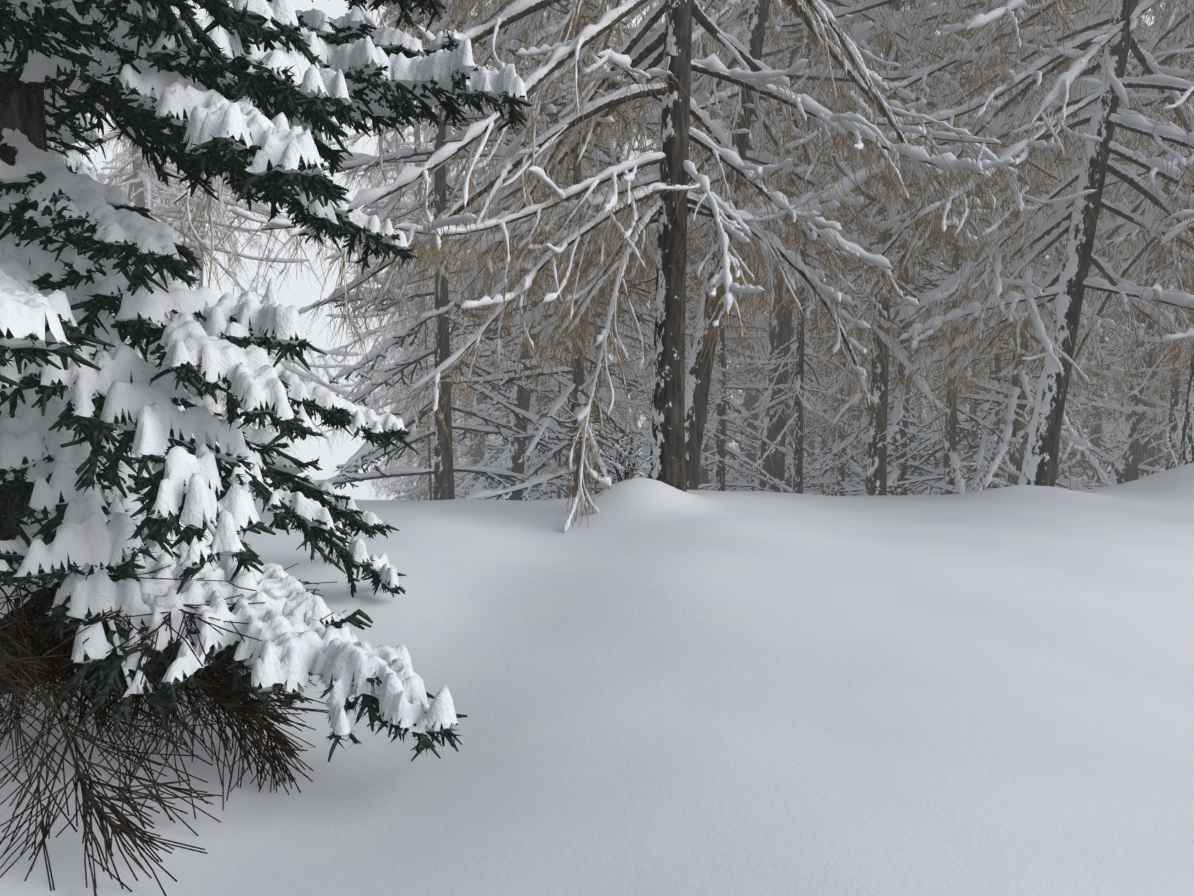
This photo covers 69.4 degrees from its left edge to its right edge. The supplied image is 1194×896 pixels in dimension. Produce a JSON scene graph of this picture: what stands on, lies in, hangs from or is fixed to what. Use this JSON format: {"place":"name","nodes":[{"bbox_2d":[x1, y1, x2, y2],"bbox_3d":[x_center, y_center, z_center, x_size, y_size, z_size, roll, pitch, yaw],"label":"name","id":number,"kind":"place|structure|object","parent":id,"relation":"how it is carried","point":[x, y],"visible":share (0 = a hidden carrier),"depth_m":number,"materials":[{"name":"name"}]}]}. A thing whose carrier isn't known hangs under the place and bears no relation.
{"place":"outdoors","nodes":[
{"label":"outdoors","id":0,"kind":"place"},
{"bbox_2d":[0,393,1193,895],"bbox_3d":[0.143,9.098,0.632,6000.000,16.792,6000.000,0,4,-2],"label":"snow ground","id":1,"kind":"structure","parent":0,"point":[658,689],"depth_m":3.07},
{"bbox_2d":[95,170,139,466],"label":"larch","id":2,"kind":"object","parent":1,"relation":"on","point":[113,314],"depth_m":16.80,"materials":[{"name":"white plant"}]},
{"bbox_2d":[106,135,192,468],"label":"larch","id":3,"kind":"object","parent":1,"relation":"on","point":[131,167],"depth_m":26.85,"materials":[{"name":"beige plant"}]},
{"bbox_2d":[93,142,243,466],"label":"larch","id":4,"kind":"object","parent":1,"relation":"on","point":[126,189],"visible":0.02,"depth_m":31.81,"materials":[{"name":"beige plant"}]},
{"bbox_2d":[68,125,318,472],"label":"larch","id":5,"kind":"object","parent":1,"relation":"on","point":[138,176],"visible":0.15,"depth_m":15.95,"materials":[{"name":"beige plant"}]},
{"bbox_2d":[204,395,223,474],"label":"larch","id":6,"kind":"object","parent":1,"relation":"on","point":[213,410],"visible":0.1,"depth_m":57.28,"materials":[{"name":"beige plant"}]},
{"bbox_2d":[97,129,366,455],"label":"larch","id":7,"kind":"object","parent":1,"relation":"on","point":[262,209],"visible":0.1,"depth_m":18.51,"materials":[{"name":"beige plant"}]},
{"bbox_2d":[218,383,253,497],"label":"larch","id":8,"kind":"object","parent":1,"relation":"on","point":[225,416],"depth_m":23.56,"materials":[{"name":"white plant"}]},
{"bbox_2d":[216,223,300,458],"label":"tree","id":9,"kind":"object","parent":1,"relation":"on","point":[254,288],"visible":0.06,"depth_m":43.92,"materials":[{"name":"beige plant"}]},
{"bbox_2d":[0,0,535,895],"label":"foreground spruce","id":10,"kind":"object","parent":1,"relation":"on","point":[118,570],"visible":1,"depth_m":3.08,"materials":[{"name":"green plant"}]},
{"bbox_2d":[373,376,404,499],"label":"larch","id":11,"kind":"object","parent":1,"relation":"on","point":[387,479],"visible":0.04,"depth_m":50.87,"materials":[{"name":"brown plant"}]},
{"bbox_2d":[316,13,465,499],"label":"larch","id":12,"kind":"object","parent":1,"relation":"on","point":[342,386],"visible":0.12,"depth_m":27.31,"materials":[{"name":"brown plant"}]},
{"bbox_2d":[304,22,503,499],"bbox_3d":[-4.299,-6.332,19.252,4.518,16.892,4.523,-2,0,-23],"label":"larch","id":13,"kind":"object","parent":1,"relation":"on","point":[371,400],"visible":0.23,"depth_m":18.93,"materials":[{"name":"brown plant"}]},
{"bbox_2d":[332,12,503,499],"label":"larch","id":14,"kind":"object","parent":1,"relation":"on","point":[387,333],"visible":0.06,"depth_m":23.69,"materials":[{"name":"brown plant"}]},
{"bbox_2d":[323,11,534,489],"bbox_3d":[-4.001,-7.032,21.810,6.261,19.592,7.257,-7,5,-42],"label":"larch","id":15,"kind":"object","parent":1,"relation":"on","point":[428,130],"visible":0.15,"depth_m":21.81,"materials":[{"name":"brown plant"}]},
{"bbox_2d":[253,0,607,499],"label":"tree","id":16,"kind":"object","parent":1,"relation":"on","point":[444,469],"visible":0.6,"depth_m":9.68,"materials":[{"name":"grey plant"}]},
{"bbox_2d":[382,246,483,502],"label":"tree","id":17,"kind":"object","parent":1,"relation":"on","point":[429,479],"visible":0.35,"depth_m":12.13,"materials":[{"name":"brown plant"}]},
{"bbox_2d":[382,296,485,478],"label":"tree","id":18,"kind":"object","parent":1,"relation":"on","point":[433,444],"depth_m":45.57,"materials":[{"name":"brown plant"}]},
{"bbox_2d":[376,216,495,500],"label":"tree","id":19,"kind":"object","parent":1,"relation":"on","point":[460,477],"visible":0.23,"depth_m":15.13,"materials":[{"name":"white plant"}]},
{"bbox_2d":[387,264,484,499],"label":"spruce","id":20,"kind":"object","parent":1,"relation":"on","point":[454,450],"depth_m":20.84,"materials":[{"name":"white plant"}]},
{"bbox_2d":[298,0,655,488],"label":"larch","id":21,"kind":"object","parent":1,"relation":"on","point":[479,399],"visible":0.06,"depth_m":15.73,"materials":[{"name":"beige plant"}]},
{"bbox_2d":[451,296,504,490],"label":"tree","id":22,"kind":"object","parent":1,"relation":"on","point":[491,440],"visible":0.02,"depth_m":19.31,"materials":[{"name":"brown plant"}]},
{"bbox_2d":[416,65,553,497],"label":"tree","id":23,"kind":"object","parent":1,"relation":"on","point":[511,388],"visible":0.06,"depth_m":14.87,"materials":[{"name":"white plant"}]},
{"bbox_2d":[408,9,606,466],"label":"larch","id":24,"kind":"object","parent":1,"relation":"on","point":[463,340],"visible":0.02,"depth_m":20.32,"materials":[{"name":"brown plant"}]},
{"bbox_2d":[454,443,562,499],"bbox_3d":[-1.349,0.456,12.913,1.735,1.217,0.974,0,4,-2],"label":"bush","id":25,"kind":"object","parent":1,"relation":"on","point":[495,458],"visible":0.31,"depth_m":13.02,"materials":[{"name":"brown plant"}]},
{"bbox_2d":[484,258,562,493],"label":"spruce","id":26,"kind":"object","parent":1,"relation":"on","point":[491,435],"depth_m":17.58,"materials":[{"name":"grey plant"}]},
{"bbox_2d":[432,0,618,499],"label":"tree","id":27,"kind":"object","parent":1,"relation":"on","point":[480,483],"visible":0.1,"depth_m":13.43,"materials":[{"name":"white plant"}]},
{"bbox_2d":[368,0,686,497],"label":"larch","id":28,"kind":"object","parent":1,"relation":"on","point":[476,407],"visible":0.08,"depth_m":13.67,"materials":[{"name":"brown plant"}]},
{"bbox_2d":[434,0,655,500],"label":"tree","id":29,"kind":"object","parent":1,"relation":"on","point":[537,479],"visible":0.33,"depth_m":9.48,"materials":[{"name":"grey plant"}]},
{"bbox_2d":[526,277,586,498],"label":"tree","id":30,"kind":"object","parent":1,"relation":"on","point":[558,463],"visible":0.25,"depth_m":11.75,"materials":[{"name":"brown plant"}]},
{"bbox_2d":[459,0,654,491],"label":"larch","id":31,"kind":"object","parent":1,"relation":"on","point":[610,42],"depth_m":16.28,"materials":[{"name":"brown plant"}]},
{"bbox_2d":[320,0,796,500],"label":"larch","id":32,"kind":"object","parent":1,"relation":"on","point":[518,445],"visible":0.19,"depth_m":10.96,"materials":[{"name":"brown plant"}]},
{"bbox_2d":[528,452,590,499],"bbox_3d":[-0.780,0.373,12.017,0.884,1.212,1.336,4,6,44],"label":"bush","id":33,"kind":"object","parent":1,"relation":"on","point":[552,487],"visible":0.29,"depth_m":12.12,"materials":[{"name":"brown plant"}]},
{"bbox_2d":[498,170,640,500],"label":"tree","id":34,"kind":"object","parent":1,"relation":"on","point":[505,365],"visible":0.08,"depth_m":13.01,"materials":[{"name":"white plant"}]},
{"bbox_2d":[501,12,648,471],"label":"larch","id":35,"kind":"object","parent":1,"relation":"on","point":[609,352],"depth_m":27.46,"materials":[{"name":"brown plant"}]},
{"bbox_2d":[540,42,652,468],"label":"young larch","id":36,"kind":"object","parent":1,"relation":"on","point":[603,399],"visible":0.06,"depth_m":12.66,"materials":[{"name":"brown plant"}]},
{"bbox_2d":[544,134,652,494],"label":"tree","id":37,"kind":"object","parent":1,"relation":"on","point":[615,381],"visible":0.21,"depth_m":11.33,"materials":[{"name":"white plant"}]},
{"bbox_2d":[171,0,1033,532],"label":"larch","id":38,"kind":"object","parent":1,"relation":"on","point":[611,236],"visible":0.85,"depth_m":7.13,"materials":[{"name":"brown plant"}]},
{"bbox_2d":[579,426,654,481],"bbox_3d":[0.187,0.077,7.248,0.673,0.533,0.520,2,4,24],"label":"shrub","id":39,"kind":"object","parent":1,"relation":"on","point":[620,466],"visible":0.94,"depth_m":7.18,"materials":[{"name":"white plant"}]},
{"bbox_2d":[602,340,644,470],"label":"tree","id":40,"kind":"object","parent":1,"relation":"on","point":[618,412],"depth_m":21.46,"materials":[{"name":"brown plant"}]},
{"bbox_2d":[605,269,647,473],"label":"tree","id":41,"kind":"object","parent":1,"relation":"on","point":[636,423],"visible":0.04,"depth_m":19.02,"materials":[{"name":"grey plant"}]},
{"bbox_2d":[624,270,652,469],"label":"tree","id":42,"kind":"object","parent":1,"relation":"on","point":[643,424],"visible":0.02,"depth_m":16.87,"materials":[{"name":"brown plant"}]},
{"bbox_2d":[592,128,761,481],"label":"tree","id":43,"kind":"object","parent":1,"relation":"on","point":[640,357],"visible":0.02,"depth_m":15.39,"materials":[{"name":"grey plant"}]},
{"bbox_2d":[629,158,739,469],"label":"young larch","id":44,"kind":"object","parent":1,"relation":"on","point":[707,426],"visible":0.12,"depth_m":9.61,"materials":[{"name":"brown plant"}]},
{"bbox_2d":[635,67,764,482],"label":"young larch","id":45,"kind":"object","parent":1,"relation":"on","point":[712,419],"visible":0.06,"depth_m":13.36,"materials":[{"name":"brown plant"}]},
{"bbox_2d":[640,268,769,490],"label":"tree","id":46,"kind":"object","parent":1,"relation":"on","point":[731,475],"visible":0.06,"depth_m":12.12,"materials":[{"name":"white plant"}]},
{"bbox_2d":[686,158,760,483],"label":"young spruce","id":47,"kind":"object","parent":1,"relation":"on","point":[739,395],"visible":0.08,"depth_m":15.87,"materials":[{"name":"grey plant"}]},
{"bbox_2d":[561,0,894,484],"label":"larch","id":48,"kind":"object","parent":1,"relation":"on","point":[703,476],"visible":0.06,"depth_m":11.99,"materials":[{"name":"brown plant"}]},
{"bbox_2d":[609,8,846,482],"bbox_3d":[2.782,-8.419,18.832,7.133,21.604,7.105,3,4,43],"label":"larch","id":49,"kind":"object","parent":1,"relation":"on","point":[741,401],"depth_m":18.29,"materials":[{"name":"brown plant"}]},
{"bbox_2d":[729,390,760,460],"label":"tree","id":50,"kind":"object","parent":1,"relation":"on","point":[735,449],"depth_m":23.98,"materials":[{"name":"grey plant"}]},
{"bbox_2d":[733,356,764,462],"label":"tree","id":51,"kind":"object","parent":1,"relation":"on","point":[737,418],"visible":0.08,"depth_m":17.47,"materials":[{"name":"brown plant"}]},
{"bbox_2d":[686,105,820,494],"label":"tree","id":52,"kind":"object","parent":1,"relation":"on","point":[721,450],"visible":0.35,"depth_m":10.55,"materials":[{"name":"grey plant"}]},
{"bbox_2d":[542,0,987,494],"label":"larch","id":53,"kind":"object","parent":1,"relation":"on","point":[748,403],"visible":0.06,"depth_m":13.37,"materials":[{"name":"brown plant"}]},
{"bbox_2d":[548,0,988,491],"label":"larch","id":54,"kind":"object","parent":1,"relation":"on","point":[859,33],"visible":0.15,"depth_m":10.39,"materials":[{"name":"brown plant"}]},
{"bbox_2d":[699,67,868,495],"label":"tree","id":55,"kind":"object","parent":1,"relation":"on","point":[789,466],"visible":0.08,"depth_m":11.90,"materials":[{"name":"grey plant"}]},
{"bbox_2d":[607,0,963,409],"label":"larch","id":56,"kind":"object","parent":1,"relation":"on","point":[762,59],"depth_m":15.07,"materials":[{"name":"brown plant"}]},
{"bbox_2d":[714,3,900,493],"bbox_3d":[2.397,-2.719,9.628,1.993,7.441,1.990,-1,4,-10],"label":"tree","id":57,"kind":"object","parent":1,"relation":"on","point":[799,404],"visible":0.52,"depth_m":9.62,"materials":[{"name":"brown plant"}]},
{"bbox_2d":[758,279,867,495],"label":"young spruce","id":58,"kind":"object","parent":1,"relation":"on","point":[826,494],"visible":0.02,"depth_m":17.91,"materials":[{"name":"grey plant"}]},
{"bbox_2d":[552,0,1082,489],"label":"larch","id":59,"kind":"object","parent":1,"relation":"on","point":[696,394],"visible":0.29,"depth_m":8.65,"materials":[{"name":"brown plant"}]},
{"bbox_2d":[764,59,874,495],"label":"young larch","id":60,"kind":"object","parent":1,"relation":"on","point":[821,444],"visible":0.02,"depth_m":13.06,"materials":[{"name":"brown plant"}]},
{"bbox_2d":[788,179,874,495],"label":"young larch","id":61,"kind":"object","parent":1,"relation":"on","point":[834,457],"visible":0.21,"depth_m":11.67,"materials":[{"name":"brown plant"}]},
{"bbox_2d":[757,281,912,494],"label":"tree","id":62,"kind":"object","parent":1,"relation":"on","point":[812,446],"visible":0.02,"depth_m":14.57,"materials":[{"name":"grey plant"}]},
{"bbox_2d":[761,17,922,494],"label":"tree","id":63,"kind":"object","parent":1,"relation":"on","point":[805,455],"visible":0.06,"depth_m":14.04,"materials":[{"name":"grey plant"}]},
{"bbox_2d":[726,6,974,485],"bbox_3d":[5.512,-7.364,17.621,5.009,18.707,5.003,-4,5,-43],"label":"larch","id":64,"kind":"object","parent":1,"relation":"on","point":[859,355],"depth_m":17.52,"materials":[{"name":"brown plant"}]},
{"bbox_2d":[803,160,909,495],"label":"tree","id":65,"kind":"object","parent":1,"relation":"on","point":[842,483],"visible":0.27,"depth_m":10.87,"materials":[{"name":"grey plant"}]},
{"bbox_2d":[831,332,888,483],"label":"tree","id":66,"kind":"object","parent":1,"relation":"on","point":[864,398],"depth_m":16.82,"materials":[{"name":"brown plant"}]},
{"bbox_2d":[819,129,926,494],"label":"tree","id":67,"kind":"object","parent":1,"relation":"on","point":[861,482],"depth_m":15.63,"materials":[{"name":"grey plant"}]},
{"bbox_2d":[791,0,1003,495],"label":"tree","id":68,"kind":"object","parent":1,"relation":"on","point":[898,430],"visible":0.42,"depth_m":10.53,"materials":[{"name":"grey plant"}]},
{"bbox_2d":[826,126,980,493],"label":"tree","id":69,"kind":"object","parent":1,"relation":"on","point":[864,430],"visible":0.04,"depth_m":16.01,"materials":[{"name":"grey plant"}]},
{"bbox_2d":[687,0,1130,495],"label":"larch","id":70,"kind":"object","parent":1,"relation":"on","point":[876,476],"visible":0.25,"depth_m":9.60,"materials":[{"name":"brown plant"}]},
{"bbox_2d":[688,0,1138,493],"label":"larch","id":71,"kind":"object","parent":1,"relation":"on","point":[926,273],"depth_m":12.08,"materials":[{"name":"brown plant"}]},
{"bbox_2d":[846,239,981,493],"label":"young larch","id":72,"kind":"object","parent":1,"relation":"on","point":[918,418],"visible":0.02,"depth_m":14.06,"materials":[{"name":"brown plant"}]},
{"bbox_2d":[735,24,1123,451],"bbox_3d":[6.629,-11.178,17.273,8.515,26.801,6.614,3,7,32],"label":"larch","id":73,"kind":"object","parent":1,"relation":"on","point":[923,414],"depth_m":17.91,"materials":[{"name":"brown plant"}]},
{"bbox_2d":[915,269,945,464],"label":"tree","id":74,"kind":"object","parent":1,"relation":"on","point":[923,420],"depth_m":18.58,"materials":[{"name":"grey plant"}]},
{"bbox_2d":[716,0,1193,486],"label":"larch","id":75,"kind":"object","parent":1,"relation":"on","point":[1041,450],"visible":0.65,"depth_m":7.89,"materials":[{"name":"brown plant"}]},
{"bbox_2d":[923,368,987,486],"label":"tree","id":76,"kind":"object","parent":1,"relation":"on","point":[965,403],"depth_m":15.69,"materials":[{"name":"brown plant"}]},
{"bbox_2d":[830,15,1086,495],"bbox_3d":[4.436,-2.097,10.207,2.511,6.578,2.330,3,5,38],"label":"tree","id":77,"kind":"object","parent":1,"relation":"on","point":[952,463],"visible":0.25,"depth_m":10.29,"materials":[{"name":"grey plant"}]},
{"bbox_2d":[915,362,1010,490],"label":"young spruce","id":78,"kind":"object","parent":1,"relation":"on","point":[959,453],"visible":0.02,"depth_m":16.96,"materials":[{"name":"grey plant"}]},
{"bbox_2d":[907,83,1037,494],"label":"tree","id":79,"kind":"object","parent":1,"relation":"on","point":[973,438],"visible":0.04,"depth_m":13.10,"materials":[{"name":"grey plant"}]},
{"bbox_2d":[829,0,1168,477],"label":"larch","id":80,"kind":"object","parent":1,"relation":"on","point":[1013,103],"visible":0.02,"depth_m":13.23,"materials":[{"name":"brown plant"}]},
{"bbox_2d":[819,0,1180,494],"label":"larch","id":81,"kind":"object","parent":1,"relation":"on","point":[967,406],"depth_m":15.01,"materials":[{"name":"brown plant"}]},
{"bbox_2d":[894,18,1116,494],"bbox_3d":[4.997,-2.391,10.857,2.884,7.554,2.676,-3,5,-39],"label":"tree","id":82,"kind":"object","parent":1,"relation":"on","point":[983,443],"visible":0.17,"depth_m":10.48,"materials":[{"name":"grey plant"}]},
{"bbox_2d":[923,87,1102,489],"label":"tree","id":83,"kind":"object","parent":1,"relation":"on","point":[1004,385],"visible":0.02,"depth_m":11.09,"materials":[{"name":"grey plant"}]},
{"bbox_2d":[935,258,1103,480],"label":"tree","id":84,"kind":"object","parent":1,"relation":"on","point":[1074,476],"depth_m":16.79,"materials":[{"name":"grey plant"}]},
{"bbox_2d":[847,0,1193,484],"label":"larch","id":85,"kind":"object","parent":1,"relation":"on","point":[1127,470],"visible":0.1,"depth_m":10.39,"materials":[{"name":"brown plant"}]},
{"bbox_2d":[866,0,1193,493],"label":"larch","id":86,"kind":"object","parent":1,"relation":"on","point":[1014,417],"visible":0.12,"depth_m":8.87,"materials":[{"name":"brown plant"}]},
{"bbox_2d":[901,0,1193,466],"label":"larch","id":87,"kind":"object","parent":1,"relation":"on","point":[1064,81],"visible":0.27,"depth_m":8.40,"materials":[{"name":"brown plant"}]},
{"bbox_2d":[960,0,1182,489],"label":"tree","id":88,"kind":"object","parent":1,"relation":"on","point":[1097,454],"visible":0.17,"depth_m":11.32,"materials":[{"name":"grey plant"}]},
{"bbox_2d":[1059,356,1091,478],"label":"tree","id":89,"kind":"object","parent":1,"relation":"on","point":[1071,418],"depth_m":15.04,"materials":[{"name":"brown plant"}]},
{"bbox_2d":[965,1,1193,476],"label":"larch","id":90,"kind":"object","parent":1,"relation":"on","point":[1159,404],"visible":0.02,"depth_m":11.05,"materials":[{"name":"brown plant"}]},
{"bbox_2d":[999,73,1165,488],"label":"larch","id":91,"kind":"object","parent":1,"relation":"on","point":[1093,477],"visible":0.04,"depth_m":12.65,"materials":[{"name":"grey plant"}]},
{"bbox_2d":[1052,129,1130,478],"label":"young larch","id":92,"kind":"object","parent":1,"relation":"on","point":[1092,393],"depth_m":16.60,"materials":[{"name":"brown plant"}]},
{"bbox_2d":[1045,6,1168,468],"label":"larch","id":93,"kind":"object","parent":1,"relation":"on","point":[1107,338],"depth_m":17.28,"materials":[{"name":"brown plant"}]},
{"bbox_2d":[1050,74,1168,452],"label":"larch","id":94,"kind":"object","parent":1,"relation":"on","point":[1113,342],"depth_m":14.39,"materials":[{"name":"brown plant"}]},
{"bbox_2d":[1059,147,1185,479],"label":"tree","id":95,"kind":"object","parent":1,"relation":"on","point":[1109,428],"visible":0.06,"depth_m":15.06,"materials":[{"name":"grey plant"}]},
{"bbox_2d":[1072,211,1186,473],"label":"young larch","id":96,"kind":"object","parent":1,"relation":"on","point":[1158,450],"visible":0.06,"depth_m":11.53,"materials":[{"name":"brown plant"}]},
{"bbox_2d":[1069,0,1193,469],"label":"young larch","id":97,"kind":"object","parent":1,"relation":"on","point":[1170,447],"visible":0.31,"depth_m":9.79,"materials":[{"name":"brown plant"}]},
{"bbox_2d":[1070,49,1193,472],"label":"larch","id":98,"kind":"object","parent":1,"relation":"on","point":[1171,362],"visible":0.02,"depth_m":11.37,"materials":[{"name":"brown plant"}]},
{"bbox_2d":[1108,27,1155,344],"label":"larch","id":99,"kind":"object","parent":1,"relation":"on","point":[1139,45],"depth_m":13.27,"materials":[{"name":"brown plant"}]},
{"bbox_2d":[1082,126,1193,487],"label":"tree","id":100,"kind":"object","parent":1,"relation":"on","point":[1141,441],"visible":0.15,"depth_m":10.27,"materials":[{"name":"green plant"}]},
{"bbox_2d":[1102,268,1179,449],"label":"young spruce","id":101,"kind":"object","parent":1,"relation":"on","point":[1122,394],"visible":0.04,"depth_m":14.11,"materials":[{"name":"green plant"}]},
{"bbox_2d":[1100,304,1186,464],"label":"young spruce","id":102,"kind":"object","parent":1,"relation":"on","point":[1168,400],"depth_m":12.69,"materials":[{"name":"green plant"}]},
{"bbox_2d":[1123,2,1193,401],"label":"larch","id":103,"kind":"object","parent":1,"relation":"on","point":[1154,31],"visible":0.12,"depth_m":10.21,"materials":[{"name":"brown plant"}]},
{"bbox_2d":[72,0,1164,392],"label":"sky","id":104,"kind":"structure","parent":0,"point":[299,293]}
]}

